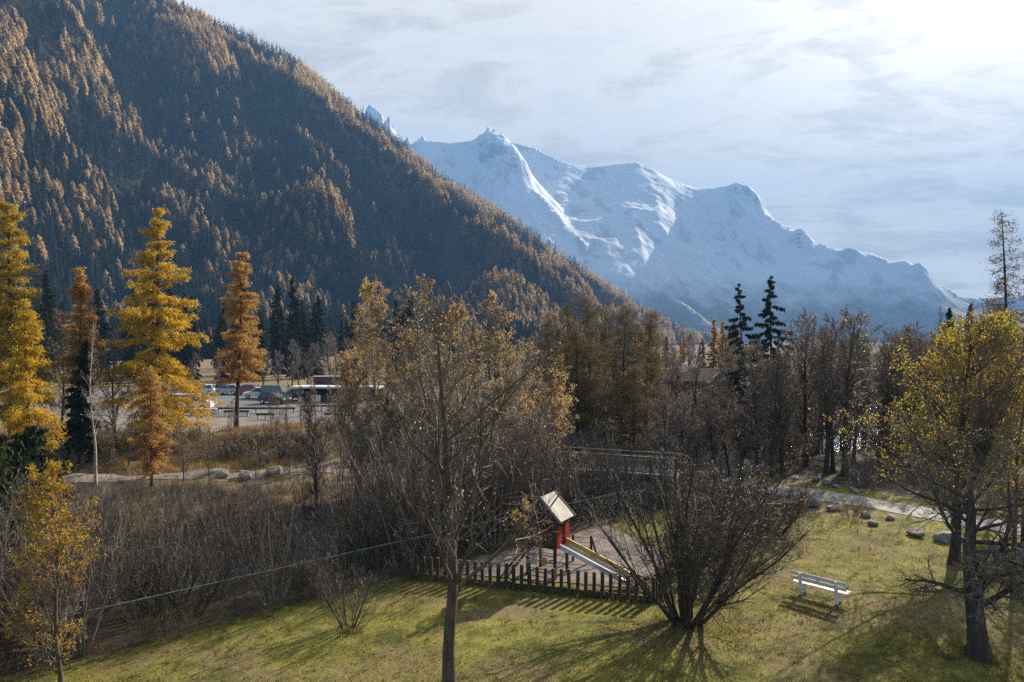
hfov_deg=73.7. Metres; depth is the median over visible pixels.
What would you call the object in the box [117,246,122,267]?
hillside spruce
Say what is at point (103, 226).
hillside spruce
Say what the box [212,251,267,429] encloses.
larch
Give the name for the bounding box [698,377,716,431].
bare tree
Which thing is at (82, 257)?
hillside spruce
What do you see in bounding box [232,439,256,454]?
dry bush
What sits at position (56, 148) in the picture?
hillside spruce
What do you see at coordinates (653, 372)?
pine
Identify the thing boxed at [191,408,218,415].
picnic table
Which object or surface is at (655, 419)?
bare tree
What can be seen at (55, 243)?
hillside spruce
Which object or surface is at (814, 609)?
fallen leaves
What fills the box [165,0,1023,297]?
sky
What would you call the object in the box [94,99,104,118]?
hillside larch
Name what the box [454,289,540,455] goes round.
birch
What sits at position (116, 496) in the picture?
riverside shrub
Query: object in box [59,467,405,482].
bank path
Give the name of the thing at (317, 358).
grey bare tree
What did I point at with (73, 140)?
hillside spruce
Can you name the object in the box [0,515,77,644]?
riverside shrub
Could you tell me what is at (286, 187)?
hillside larch
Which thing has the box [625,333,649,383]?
bare tree
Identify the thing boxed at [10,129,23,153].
hillside larch
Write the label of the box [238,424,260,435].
dry bush
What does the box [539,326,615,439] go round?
pine
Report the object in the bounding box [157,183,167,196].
hillside larch
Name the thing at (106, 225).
hillside larch
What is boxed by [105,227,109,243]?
hillside spruce
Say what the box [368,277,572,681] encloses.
front tree
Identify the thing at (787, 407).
bare tree
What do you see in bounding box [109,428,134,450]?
dry bush
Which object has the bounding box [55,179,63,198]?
hillside larch
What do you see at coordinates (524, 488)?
riverside shrub
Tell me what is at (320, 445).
bare sapling
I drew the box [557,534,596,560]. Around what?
climbing frame
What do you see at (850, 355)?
bare tree
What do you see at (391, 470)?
riverside shrub
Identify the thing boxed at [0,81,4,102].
hillside spruce
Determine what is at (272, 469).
boulder
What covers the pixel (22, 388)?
larch
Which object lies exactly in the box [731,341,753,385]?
bare tree
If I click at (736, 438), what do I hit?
bare tree
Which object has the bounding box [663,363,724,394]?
chalet
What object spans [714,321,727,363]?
valley larch
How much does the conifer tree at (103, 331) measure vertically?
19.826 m
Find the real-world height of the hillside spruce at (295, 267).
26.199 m
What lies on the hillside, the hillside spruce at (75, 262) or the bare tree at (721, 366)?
the hillside spruce at (75, 262)
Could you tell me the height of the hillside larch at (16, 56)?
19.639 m
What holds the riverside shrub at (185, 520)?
on the ground at (548, 643)
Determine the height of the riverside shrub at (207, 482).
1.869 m
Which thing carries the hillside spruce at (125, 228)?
on the hillside
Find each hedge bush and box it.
[662,511,767,575]
[665,452,777,522]
[682,479,789,554]
[724,468,825,535]
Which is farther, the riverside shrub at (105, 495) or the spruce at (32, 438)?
the riverside shrub at (105, 495)
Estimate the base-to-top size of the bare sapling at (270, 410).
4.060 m
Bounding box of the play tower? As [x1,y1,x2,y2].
[508,490,640,591]
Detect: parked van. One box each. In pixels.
[175,393,213,408]
[260,385,288,392]
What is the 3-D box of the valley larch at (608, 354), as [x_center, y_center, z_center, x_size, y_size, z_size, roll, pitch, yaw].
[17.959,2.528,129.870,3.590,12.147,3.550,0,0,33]
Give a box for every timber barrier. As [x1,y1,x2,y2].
[217,407,294,412]
[223,410,248,416]
[256,413,274,419]
[301,405,336,409]
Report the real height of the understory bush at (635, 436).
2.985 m
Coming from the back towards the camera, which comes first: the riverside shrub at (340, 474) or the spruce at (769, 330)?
the spruce at (769, 330)
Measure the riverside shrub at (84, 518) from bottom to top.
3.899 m
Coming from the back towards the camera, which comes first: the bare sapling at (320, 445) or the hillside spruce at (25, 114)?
the hillside spruce at (25, 114)
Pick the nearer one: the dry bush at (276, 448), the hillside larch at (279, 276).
the dry bush at (276, 448)
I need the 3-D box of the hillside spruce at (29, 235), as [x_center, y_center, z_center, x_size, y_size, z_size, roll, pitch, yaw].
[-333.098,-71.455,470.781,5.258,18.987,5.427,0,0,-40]
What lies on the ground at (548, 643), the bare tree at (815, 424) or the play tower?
the bare tree at (815, 424)
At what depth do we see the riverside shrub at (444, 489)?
29.62 m
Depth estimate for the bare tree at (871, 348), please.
55.05 m
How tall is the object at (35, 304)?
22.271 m
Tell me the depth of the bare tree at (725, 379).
67.18 m
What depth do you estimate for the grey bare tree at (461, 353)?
129.63 m
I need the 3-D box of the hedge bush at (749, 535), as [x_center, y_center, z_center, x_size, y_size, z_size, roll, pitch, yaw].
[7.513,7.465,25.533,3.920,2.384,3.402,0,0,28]
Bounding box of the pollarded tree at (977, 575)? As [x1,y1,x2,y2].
[849,350,1023,663]
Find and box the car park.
[31,390,488,424]
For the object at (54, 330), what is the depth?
177.91 m
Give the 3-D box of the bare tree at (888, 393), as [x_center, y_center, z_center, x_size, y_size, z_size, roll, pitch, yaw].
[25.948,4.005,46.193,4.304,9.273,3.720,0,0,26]
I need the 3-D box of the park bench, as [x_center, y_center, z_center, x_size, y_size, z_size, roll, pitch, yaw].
[10.126,8.086,22.425,0.551,0.813,1.767,0,0,-44]
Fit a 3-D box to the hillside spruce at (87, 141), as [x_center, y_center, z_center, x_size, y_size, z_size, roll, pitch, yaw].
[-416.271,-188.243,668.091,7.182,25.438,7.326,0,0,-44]
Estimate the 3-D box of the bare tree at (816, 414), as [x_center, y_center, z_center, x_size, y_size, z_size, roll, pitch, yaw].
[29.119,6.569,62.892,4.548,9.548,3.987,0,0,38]
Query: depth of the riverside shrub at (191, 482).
42.66 m
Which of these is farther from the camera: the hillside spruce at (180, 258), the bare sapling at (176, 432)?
the hillside spruce at (180, 258)
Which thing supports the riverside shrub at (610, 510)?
on the ground at (548, 643)
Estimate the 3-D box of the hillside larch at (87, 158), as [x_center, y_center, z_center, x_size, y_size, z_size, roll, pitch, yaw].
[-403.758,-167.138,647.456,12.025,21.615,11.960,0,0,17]
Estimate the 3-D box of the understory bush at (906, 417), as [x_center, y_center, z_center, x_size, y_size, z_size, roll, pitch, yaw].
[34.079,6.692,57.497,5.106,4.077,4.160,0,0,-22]
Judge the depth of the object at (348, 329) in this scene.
194.85 m
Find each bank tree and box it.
[287,400,333,509]
[335,394,372,485]
[358,396,406,499]
[391,362,430,448]
[415,378,460,455]
[454,346,493,416]
[485,370,518,460]
[515,351,550,433]
[536,354,576,449]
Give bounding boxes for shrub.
[0,441,43,554]
[0,459,151,663]
[0,469,44,585]
[0,471,129,659]
[0,475,31,564]
[0,477,113,632]
[0,494,37,613]
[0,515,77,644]
[0,534,32,617]
[1,480,126,612]
[3,456,34,538]
[3,470,81,616]
[46,500,102,569]
[53,481,164,610]
[54,479,156,567]
[58,487,143,643]
[63,478,199,617]
[66,471,242,609]
[67,489,94,523]
[68,487,112,537]
[69,475,93,502]
[75,485,96,510]
[75,513,161,611]
[76,473,109,495]
[78,501,134,557]
[78,514,178,627]
[80,491,113,517]
[83,477,104,500]
[85,486,119,511]
[89,492,117,523]
[89,519,144,574]
[92,481,115,508]
[92,503,189,609]
[97,482,128,508]
[101,471,127,492]
[107,488,156,552]
[109,490,133,513]
[111,477,136,506]
[114,473,140,496]
[115,503,136,533]
[119,475,144,501]
[128,470,154,493]
[132,482,157,509]
[135,477,219,556]
[139,519,220,601]
[142,482,230,608]
[145,505,171,530]
[146,485,170,511]
[149,510,251,592]
[150,476,179,506]
[150,492,256,619]
[155,501,246,582]
[157,477,178,501]
[161,519,199,564]
[166,473,194,497]
[167,496,188,521]
[168,481,192,509]
[171,473,187,500]
[173,501,200,535]
[174,489,192,515]
[176,490,196,519]
[179,527,260,599]
[183,473,202,499]
[185,472,203,495]
[192,476,212,503]
[193,487,242,545]
[195,469,218,494]
[196,487,224,516]
[197,495,232,523]
[200,485,224,510]
[206,473,233,498]
[210,476,230,499]
[210,490,243,528]
[212,500,298,586]
[214,490,310,605]
[215,483,232,510]
[216,473,329,570]
[217,505,263,549]
[220,467,298,576]
[230,481,259,506]
[230,482,253,511]
[231,467,248,487]
[231,477,257,499]
[240,468,268,492]
[244,473,271,502]
[244,510,272,540]
[247,496,270,523]
[248,475,262,497]
[248,485,269,509]
[250,488,342,571]
[250,490,301,549]
[253,487,281,512]
[254,487,276,514]
[258,522,324,591]
[259,512,296,545]
[261,466,287,491]
[261,497,304,538]
[269,476,296,501]
[269,494,302,525]
[279,469,297,492]
[281,417,428,572]
[287,508,372,563]
[289,482,311,506]
[290,477,309,501]
[291,464,306,486]
[293,395,436,581]
[298,482,324,510]
[301,512,337,543]
[304,495,368,569]
[304,537,388,628]
[306,515,345,563]
[307,498,329,531]
[309,526,377,562]
[314,492,334,515]
[320,466,337,490]
[322,393,466,568]
[332,464,349,484]
[334,437,436,555]
[334,488,410,559]
[335,429,451,564]
[338,430,469,553]
[341,482,379,538]
[354,413,468,548]
[359,422,469,547]
[362,434,469,556]
[371,443,443,552]
[384,428,495,548]
[385,414,477,548]
[385,431,492,544]
[400,403,464,467]
[401,464,509,547]
[406,392,558,545]
[408,423,473,486]
[420,409,526,548]
[421,460,485,551]
[429,455,523,538]
[440,447,520,540]
[450,434,585,534]
[456,466,529,534]
[466,395,569,535]
[471,402,596,529]
[471,410,558,529]
[474,408,588,524]
[481,419,592,537]
[482,400,618,532]
[489,441,587,530]
[498,415,619,522]
[534,396,644,523]
[550,420,682,518]
[550,444,621,521]
[558,423,841,632]
[576,425,656,519]
[578,440,659,518]
[595,430,705,513]
[607,430,688,515]
[630,427,696,511]
[643,442,700,509]
[833,494,868,520]
[835,440,881,487]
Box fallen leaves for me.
[33,489,1023,681]
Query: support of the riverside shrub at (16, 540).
on the ground at (548, 643)
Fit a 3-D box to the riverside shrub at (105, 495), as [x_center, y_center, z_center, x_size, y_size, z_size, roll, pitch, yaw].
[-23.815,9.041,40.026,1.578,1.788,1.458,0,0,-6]
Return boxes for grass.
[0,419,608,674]
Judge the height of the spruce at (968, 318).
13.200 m
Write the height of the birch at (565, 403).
9.846 m
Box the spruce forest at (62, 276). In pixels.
[0,0,737,360]
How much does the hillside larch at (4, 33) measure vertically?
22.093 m
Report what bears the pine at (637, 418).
on the ground at (548, 643)
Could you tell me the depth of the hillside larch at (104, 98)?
751.91 m
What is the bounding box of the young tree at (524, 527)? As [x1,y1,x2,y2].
[502,497,551,584]
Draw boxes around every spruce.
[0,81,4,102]
[0,432,65,542]
[0,446,78,623]
[1,108,8,128]
[4,423,87,569]
[5,80,13,103]
[5,97,11,119]
[9,191,15,212]
[10,6,16,27]
[10,105,17,131]
[14,58,21,84]
[17,176,22,201]
[17,222,24,250]
[20,98,24,120]
[20,199,27,214]
[21,213,27,237]
[23,83,29,105]
[23,103,28,125]
[23,139,31,168]
[25,37,29,50]
[25,97,32,125]
[25,113,31,129]
[26,126,33,146]
[26,226,32,249]
[28,218,32,239]
[29,45,34,63]
[29,142,37,170]
[29,182,35,207]
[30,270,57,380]
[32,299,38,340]
[33,29,39,50]
[33,122,40,147]
[33,196,39,219]
[34,223,41,237]
[35,140,41,166]
[35,147,42,172]
[35,184,41,210]
[36,105,42,127]
[37,81,42,100]
[39,176,47,198]
[40,148,47,171]
[41,148,49,171]
[41,186,47,206]
[41,223,47,246]
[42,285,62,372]
[45,55,51,76]
[47,132,52,155]
[47,227,52,250]
[48,153,54,179]
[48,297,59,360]
[49,241,56,261]
[51,236,57,258]
[52,209,56,231]
[53,138,60,164]
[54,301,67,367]
[55,188,61,211]
[55,218,60,240]
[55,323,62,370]
[55,340,101,466]
[57,224,63,248]
[58,169,63,187]
[59,147,64,169]
[62,125,68,147]
[62,172,66,189]
[62,186,70,211]
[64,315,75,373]
[65,191,70,212]
[65,237,70,257]
[66,168,69,191]
[66,242,72,266]
[67,93,73,114]
[67,117,72,137]
[68,142,73,159]
[69,221,75,241]
[70,189,76,209]
[71,134,76,155]
[71,161,75,180]
[71,246,78,269]
[74,173,77,187]
[74,212,81,236]
[75,160,81,183]
[75,223,81,243]
[77,147,81,162]
[79,164,82,183]
[79,236,85,260]
[79,246,85,268]
[80,227,86,251]
[81,171,86,187]
[81,202,86,218]
[82,154,85,170]
[83,138,90,158]
[83,223,88,238]
[84,142,89,161]
[86,178,91,202]
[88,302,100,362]
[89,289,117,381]
[93,217,97,239]
[93,250,99,278]
[93,251,100,276]
[95,149,100,172]
[97,225,103,245]
[99,211,102,231]
[99,246,105,272]
[100,215,106,238]
[102,246,105,270]
[104,250,110,275]
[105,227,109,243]
[105,237,109,253]
[108,238,113,262]
[109,189,113,210]
[111,203,115,221]
[113,253,117,276]
[114,239,119,258]
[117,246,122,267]
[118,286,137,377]
[122,244,127,264]
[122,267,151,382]
[123,219,127,240]
[124,246,128,267]
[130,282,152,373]
[140,235,146,249]
[141,178,146,197]
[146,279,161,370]
[149,198,155,216]
[155,179,159,196]
[158,191,162,207]
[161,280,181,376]
[170,240,175,262]
[174,214,181,238]
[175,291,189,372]
[177,249,183,267]
[178,195,182,213]
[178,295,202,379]
[182,249,187,271]
[185,215,188,231]
[193,195,196,210]
[205,229,211,245]
[208,209,213,227]
[208,245,213,266]
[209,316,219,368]
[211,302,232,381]
[219,254,225,276]
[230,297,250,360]
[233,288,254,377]
[248,240,252,260]
[251,248,256,269]
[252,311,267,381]
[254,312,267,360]
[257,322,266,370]
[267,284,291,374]
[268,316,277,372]
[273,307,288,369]
[274,261,277,275]
[274,275,280,295]
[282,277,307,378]
[283,264,288,282]
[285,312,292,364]
[292,257,297,278]
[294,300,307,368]
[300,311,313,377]
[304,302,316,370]
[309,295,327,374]
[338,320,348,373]
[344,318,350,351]
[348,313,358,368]
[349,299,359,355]
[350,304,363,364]
[357,282,364,303]
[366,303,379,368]
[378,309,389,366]
[382,275,387,295]
[386,273,390,293]
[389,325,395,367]
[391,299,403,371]
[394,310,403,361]
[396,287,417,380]
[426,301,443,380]
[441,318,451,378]
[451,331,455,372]
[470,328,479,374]
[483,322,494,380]
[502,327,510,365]
[723,282,772,451]
[746,274,795,445]
[942,307,962,407]
[960,304,974,350]
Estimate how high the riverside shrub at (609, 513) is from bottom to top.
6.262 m
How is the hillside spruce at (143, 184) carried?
on the hillside
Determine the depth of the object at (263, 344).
195.71 m
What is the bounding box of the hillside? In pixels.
[0,0,700,352]
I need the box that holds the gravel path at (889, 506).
[736,482,1020,534]
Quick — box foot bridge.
[532,446,680,509]
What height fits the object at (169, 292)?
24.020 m
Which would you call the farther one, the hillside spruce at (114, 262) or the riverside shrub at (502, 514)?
the hillside spruce at (114, 262)
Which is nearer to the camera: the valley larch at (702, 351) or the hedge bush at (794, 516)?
the hedge bush at (794, 516)
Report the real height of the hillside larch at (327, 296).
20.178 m
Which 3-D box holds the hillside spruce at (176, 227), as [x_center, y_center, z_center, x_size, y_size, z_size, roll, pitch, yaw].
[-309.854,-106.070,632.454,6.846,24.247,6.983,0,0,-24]
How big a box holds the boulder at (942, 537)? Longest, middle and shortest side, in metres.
0.948 x 0.650 x 0.514 m
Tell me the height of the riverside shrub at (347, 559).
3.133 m
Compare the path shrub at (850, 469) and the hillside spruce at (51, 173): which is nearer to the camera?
the path shrub at (850, 469)
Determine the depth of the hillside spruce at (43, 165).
552.62 m
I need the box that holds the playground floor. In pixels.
[441,524,668,586]
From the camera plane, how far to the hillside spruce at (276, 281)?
615.59 m
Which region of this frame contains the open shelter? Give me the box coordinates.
[290,385,383,401]
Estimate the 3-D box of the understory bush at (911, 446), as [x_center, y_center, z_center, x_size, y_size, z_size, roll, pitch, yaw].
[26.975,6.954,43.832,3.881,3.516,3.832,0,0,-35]
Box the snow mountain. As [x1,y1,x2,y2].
[362,105,1023,342]
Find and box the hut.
[311,375,340,384]
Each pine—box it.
[518,316,572,408]
[538,300,607,423]
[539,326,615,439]
[557,296,617,428]
[576,304,630,421]
[588,303,663,428]
[601,363,661,463]
[614,308,673,425]
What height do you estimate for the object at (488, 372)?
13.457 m
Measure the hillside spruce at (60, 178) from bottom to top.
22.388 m
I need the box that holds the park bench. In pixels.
[791,570,850,604]
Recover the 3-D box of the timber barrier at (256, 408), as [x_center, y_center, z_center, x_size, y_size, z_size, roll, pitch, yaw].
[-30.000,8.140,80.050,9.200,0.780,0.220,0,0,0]
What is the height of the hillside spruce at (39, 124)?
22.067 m
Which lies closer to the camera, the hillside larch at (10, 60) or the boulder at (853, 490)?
the boulder at (853, 490)
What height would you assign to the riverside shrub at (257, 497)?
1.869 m
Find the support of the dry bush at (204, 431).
on the ground at (548, 643)
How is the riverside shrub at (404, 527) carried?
on the ground at (548, 643)
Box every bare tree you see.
[187,352,201,381]
[213,352,223,379]
[260,351,271,384]
[271,350,283,384]
[285,339,303,382]
[285,343,301,385]
[302,343,321,384]
[312,342,326,374]
[321,337,336,374]
[327,341,341,374]
[340,337,355,378]
[359,337,370,381]
[378,332,390,386]
[456,334,467,385]
[490,340,505,376]
[518,339,531,384]
[527,336,536,360]
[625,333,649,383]
[638,401,670,468]
[640,351,664,399]
[641,402,668,448]
[645,387,693,468]
[648,364,668,399]
[657,355,669,396]
[658,369,681,421]
[660,409,690,461]
[661,392,697,479]
[663,343,679,368]
[664,354,692,405]
[667,346,680,368]
[669,367,686,397]
[676,398,690,442]
[679,332,695,367]
[681,401,704,472]
[683,352,709,422]
[685,409,702,459]
[687,396,728,481]
[689,340,695,360]
[696,382,739,475]
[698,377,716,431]
[705,397,728,450]
[706,377,739,454]
[710,386,748,457]
[711,365,724,391]
[714,378,741,433]
[716,333,737,370]
[718,361,737,400]
[719,330,740,370]
[720,368,774,485]
[721,362,738,420]
[729,338,789,473]
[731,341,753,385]
[747,389,765,451]
[748,359,803,475]
[749,347,805,477]
[759,369,797,460]
[760,358,800,458]
[772,307,829,467]
[776,385,808,460]
[791,371,814,442]
[792,360,817,409]
[795,383,819,457]
[796,323,842,455]
[803,361,844,455]
[804,311,861,474]
[807,342,857,472]
[807,359,837,449]
[813,306,886,476]
[832,375,853,450]
[835,345,884,449]
[837,342,882,464]
[850,335,886,447]
[859,328,909,452]
[862,369,891,433]
[865,333,929,467]
[872,343,930,461]
[886,330,928,425]
[891,320,942,424]
[894,346,941,417]
[913,336,973,429]
[925,341,950,416]
[934,306,943,343]
[940,319,991,432]
[959,333,994,397]
[975,337,1023,423]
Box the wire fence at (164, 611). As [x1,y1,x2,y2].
[0,489,645,675]
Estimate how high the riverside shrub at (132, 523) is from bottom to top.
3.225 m
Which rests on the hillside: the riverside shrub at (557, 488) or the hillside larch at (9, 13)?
the hillside larch at (9, 13)
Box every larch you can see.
[0,12,8,28]
[0,28,10,44]
[0,39,12,57]
[0,44,7,63]
[0,56,7,75]
[0,72,7,95]
[0,99,4,122]
[0,132,10,158]
[0,138,9,166]
[0,198,71,441]
[0,296,67,475]
[1,177,10,203]
[2,32,16,52]
[2,66,10,82]
[4,61,11,78]
[4,97,15,113]
[4,133,17,161]
[5,52,17,74]
[8,5,18,24]
[8,18,15,28]
[9,33,17,45]
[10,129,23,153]
[11,125,22,147]
[11,181,25,207]
[12,51,21,68]
[12,73,21,94]
[12,108,24,131]
[16,18,26,38]
[16,24,24,44]
[16,44,28,63]
[17,50,27,70]
[17,68,24,87]
[18,56,28,77]
[19,169,28,187]
[20,18,27,35]
[22,67,34,93]
[22,183,31,203]
[23,46,33,69]
[29,65,35,83]
[29,78,38,98]
[30,234,48,260]
[31,73,42,96]
[39,98,48,120]
[40,167,52,191]
[41,117,50,136]
[43,100,50,114]
[44,84,53,97]
[46,99,53,117]
[49,81,58,101]
[49,179,61,203]
[51,97,58,111]
[52,266,102,426]
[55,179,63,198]
[57,215,64,236]
[58,92,68,111]
[59,151,68,170]
[59,205,71,229]
[60,122,69,144]
[65,224,73,237]
[67,180,78,199]
[67,235,80,260]
[71,204,84,226]
[73,60,83,79]
[76,183,85,204]
[78,76,88,94]
[82,181,89,197]
[82,222,93,242]
[84,155,91,173]
[85,217,92,233]
[86,194,96,209]
[88,205,226,448]
[90,205,98,222]
[91,238,99,258]
[92,177,99,198]
[94,80,104,99]
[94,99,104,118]
[96,204,107,225]
[97,169,107,182]
[99,84,108,103]
[103,224,109,241]
[104,207,113,230]
[106,184,114,204]
[108,234,116,250]
[109,110,119,128]
[113,229,120,240]
[115,237,123,259]
[120,365,178,486]
[124,230,134,246]
[131,248,137,264]
[155,189,165,209]
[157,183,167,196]
[167,189,175,207]
[171,199,180,216]
[172,190,185,210]
[176,243,187,260]
[179,206,186,225]
[186,214,193,235]
[189,219,199,239]
[197,215,210,235]
[203,260,215,279]
[211,226,222,248]
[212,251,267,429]
[219,248,227,267]
[220,216,226,228]
[220,227,229,243]
[226,226,233,238]
[231,230,241,250]
[232,231,242,251]
[237,208,244,224]
[273,270,282,289]
[281,183,289,201]
[282,247,292,265]
[295,252,301,269]
[296,186,305,204]
[303,264,311,281]
[305,180,315,198]
[305,221,316,240]
[308,273,316,291]
[310,269,317,286]
[311,174,318,187]
[314,231,325,250]
[325,257,334,273]
[325,291,332,307]
[475,277,481,293]
[482,275,489,292]
[488,269,495,286]
[496,288,505,305]
[507,271,514,285]
[518,277,525,294]
[525,284,534,303]
[525,293,534,310]
[535,293,544,312]
[544,292,550,307]
[590,340,601,380]
[600,326,612,378]
[661,336,668,367]
[677,340,684,363]
[678,335,687,366]
[697,338,706,367]
[704,319,722,368]
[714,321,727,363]
[979,209,1023,469]
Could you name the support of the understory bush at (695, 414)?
on the ground at (548, 643)
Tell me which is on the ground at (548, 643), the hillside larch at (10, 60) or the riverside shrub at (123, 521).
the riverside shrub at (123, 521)
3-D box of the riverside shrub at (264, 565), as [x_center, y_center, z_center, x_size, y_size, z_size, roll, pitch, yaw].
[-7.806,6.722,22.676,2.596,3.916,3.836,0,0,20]
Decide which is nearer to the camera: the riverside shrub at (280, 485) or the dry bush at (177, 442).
the riverside shrub at (280, 485)
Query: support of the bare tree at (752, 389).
on the ground at (548, 643)
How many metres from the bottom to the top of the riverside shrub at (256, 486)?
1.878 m
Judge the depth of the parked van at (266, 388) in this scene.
99.46 m
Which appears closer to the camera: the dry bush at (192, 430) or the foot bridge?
the foot bridge
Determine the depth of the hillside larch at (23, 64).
583.24 m
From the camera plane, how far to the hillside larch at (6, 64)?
563.98 m
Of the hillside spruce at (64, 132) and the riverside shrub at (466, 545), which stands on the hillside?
the hillside spruce at (64, 132)
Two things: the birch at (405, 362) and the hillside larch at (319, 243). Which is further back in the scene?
the hillside larch at (319, 243)
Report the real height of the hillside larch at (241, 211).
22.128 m
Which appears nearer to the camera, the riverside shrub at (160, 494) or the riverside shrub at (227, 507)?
the riverside shrub at (227, 507)
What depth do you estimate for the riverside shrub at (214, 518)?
34.82 m
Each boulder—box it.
[215,470,228,477]
[239,470,251,479]
[265,466,281,475]
[798,491,822,507]
[812,476,820,480]
[821,479,830,484]
[826,505,841,511]
[832,484,839,488]
[849,487,859,492]
[861,511,870,517]
[867,520,878,525]
[885,514,894,519]
[906,527,924,537]
[933,531,950,543]
[987,539,1006,551]
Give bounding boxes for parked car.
[199,384,217,394]
[216,384,240,394]
[240,384,259,393]
[242,387,260,398]
[257,391,291,403]
[282,389,305,397]
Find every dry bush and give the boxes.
[40,420,67,439]
[44,439,65,452]
[48,446,72,462]
[50,444,82,457]
[56,439,97,464]
[62,452,87,474]
[85,425,108,442]
[90,423,128,442]
[91,453,124,468]
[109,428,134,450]
[118,426,139,437]
[120,439,149,454]
[158,435,187,454]
[162,440,182,455]
[168,452,198,466]
[175,437,214,454]
[184,450,207,462]
[185,426,202,434]
[186,446,209,456]
[193,422,216,436]
[194,447,223,464]
[195,444,220,459]
[201,434,223,443]
[212,438,244,458]
[216,430,247,448]
[216,438,264,460]
[231,426,259,443]
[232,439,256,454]
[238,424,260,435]
[247,448,278,464]
[250,451,273,465]
[251,433,267,445]
[260,433,305,451]
[261,419,285,436]
[267,438,302,457]
[274,426,295,443]
[281,423,308,442]
[285,426,318,441]
[291,429,310,446]
[294,435,319,457]
[300,429,328,450]
[308,442,331,457]
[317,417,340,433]
[324,420,347,434]
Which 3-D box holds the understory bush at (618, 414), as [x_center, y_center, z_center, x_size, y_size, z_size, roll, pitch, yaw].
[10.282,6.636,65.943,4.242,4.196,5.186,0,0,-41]
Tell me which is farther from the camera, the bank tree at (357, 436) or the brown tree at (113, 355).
the brown tree at (113, 355)
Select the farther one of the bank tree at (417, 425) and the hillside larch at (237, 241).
the hillside larch at (237, 241)
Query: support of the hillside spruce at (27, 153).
on the hillside
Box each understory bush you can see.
[551,428,579,449]
[563,416,616,461]
[566,426,590,448]
[569,402,609,434]
[593,417,612,435]
[602,392,636,427]
[614,424,647,449]
[660,380,692,409]
[661,416,711,454]
[668,396,716,429]
[681,388,714,410]
[744,422,812,472]
[763,413,825,463]
[800,431,851,456]
[851,450,890,473]
[854,417,924,462]
[857,419,913,460]
[860,409,930,468]
[880,401,948,434]
[891,420,927,471]
[925,421,983,473]
[970,425,1022,470]
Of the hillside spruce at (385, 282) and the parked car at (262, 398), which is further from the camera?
the hillside spruce at (385, 282)
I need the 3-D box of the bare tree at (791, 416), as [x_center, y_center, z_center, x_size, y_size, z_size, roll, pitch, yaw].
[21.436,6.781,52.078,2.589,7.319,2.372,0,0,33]
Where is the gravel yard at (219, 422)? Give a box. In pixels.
[97,415,275,434]
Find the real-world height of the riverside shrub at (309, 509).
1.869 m
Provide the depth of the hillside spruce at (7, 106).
529.26 m
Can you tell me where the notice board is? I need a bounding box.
[310,395,322,414]
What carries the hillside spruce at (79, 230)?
on the hillside
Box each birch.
[0,458,112,681]
[80,321,107,484]
[326,348,393,507]
[335,276,419,486]
[364,323,434,487]
[389,273,454,442]
[416,391,474,483]
[425,299,493,449]
[449,377,522,516]
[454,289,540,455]
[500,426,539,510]
[513,367,588,516]
[823,298,1023,565]
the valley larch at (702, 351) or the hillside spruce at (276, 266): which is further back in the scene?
the hillside spruce at (276, 266)
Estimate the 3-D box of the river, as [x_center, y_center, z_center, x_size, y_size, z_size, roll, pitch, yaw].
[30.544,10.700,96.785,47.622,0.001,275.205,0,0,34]
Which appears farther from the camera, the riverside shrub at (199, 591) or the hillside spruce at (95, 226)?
the hillside spruce at (95, 226)
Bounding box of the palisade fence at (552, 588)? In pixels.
[400,553,672,603]
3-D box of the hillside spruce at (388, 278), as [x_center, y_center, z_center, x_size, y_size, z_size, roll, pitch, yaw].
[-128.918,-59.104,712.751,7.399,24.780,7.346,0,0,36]
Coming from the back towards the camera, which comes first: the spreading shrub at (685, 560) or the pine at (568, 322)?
the pine at (568, 322)
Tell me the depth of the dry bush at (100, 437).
58.21 m
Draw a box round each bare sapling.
[105,404,120,473]
[122,411,138,466]
[172,423,182,457]
[174,417,191,481]
[194,422,200,450]
[199,427,216,481]
[209,434,215,465]
[225,398,238,446]
[244,435,263,481]
[251,431,264,467]
[267,390,275,429]
[270,390,283,446]
[280,382,292,426]
[282,412,294,451]
[282,421,294,480]
[293,383,303,427]
[303,380,316,442]
[305,377,322,430]
[317,411,327,465]
[319,378,337,433]
[329,371,343,419]
[332,395,346,462]
[337,370,349,425]
[358,370,371,427]
[376,383,393,447]
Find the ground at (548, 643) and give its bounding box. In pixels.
[0,343,1023,681]
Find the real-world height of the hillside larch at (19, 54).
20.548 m
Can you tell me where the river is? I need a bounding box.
[49,375,894,611]
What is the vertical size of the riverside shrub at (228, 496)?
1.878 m
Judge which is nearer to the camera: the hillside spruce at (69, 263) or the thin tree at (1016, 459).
the thin tree at (1016, 459)
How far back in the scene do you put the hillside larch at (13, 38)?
600.41 m
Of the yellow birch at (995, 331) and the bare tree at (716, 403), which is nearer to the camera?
the yellow birch at (995, 331)
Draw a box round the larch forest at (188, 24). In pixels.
[0,0,720,358]
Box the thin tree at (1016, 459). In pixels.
[999,379,1023,580]
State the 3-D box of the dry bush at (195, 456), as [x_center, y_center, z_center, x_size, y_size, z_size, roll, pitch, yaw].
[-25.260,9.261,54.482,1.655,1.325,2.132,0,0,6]
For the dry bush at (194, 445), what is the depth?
57.09 m
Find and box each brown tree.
[44,308,92,446]
[92,330,134,455]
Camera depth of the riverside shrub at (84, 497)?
38.74 m
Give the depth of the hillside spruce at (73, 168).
597.64 m

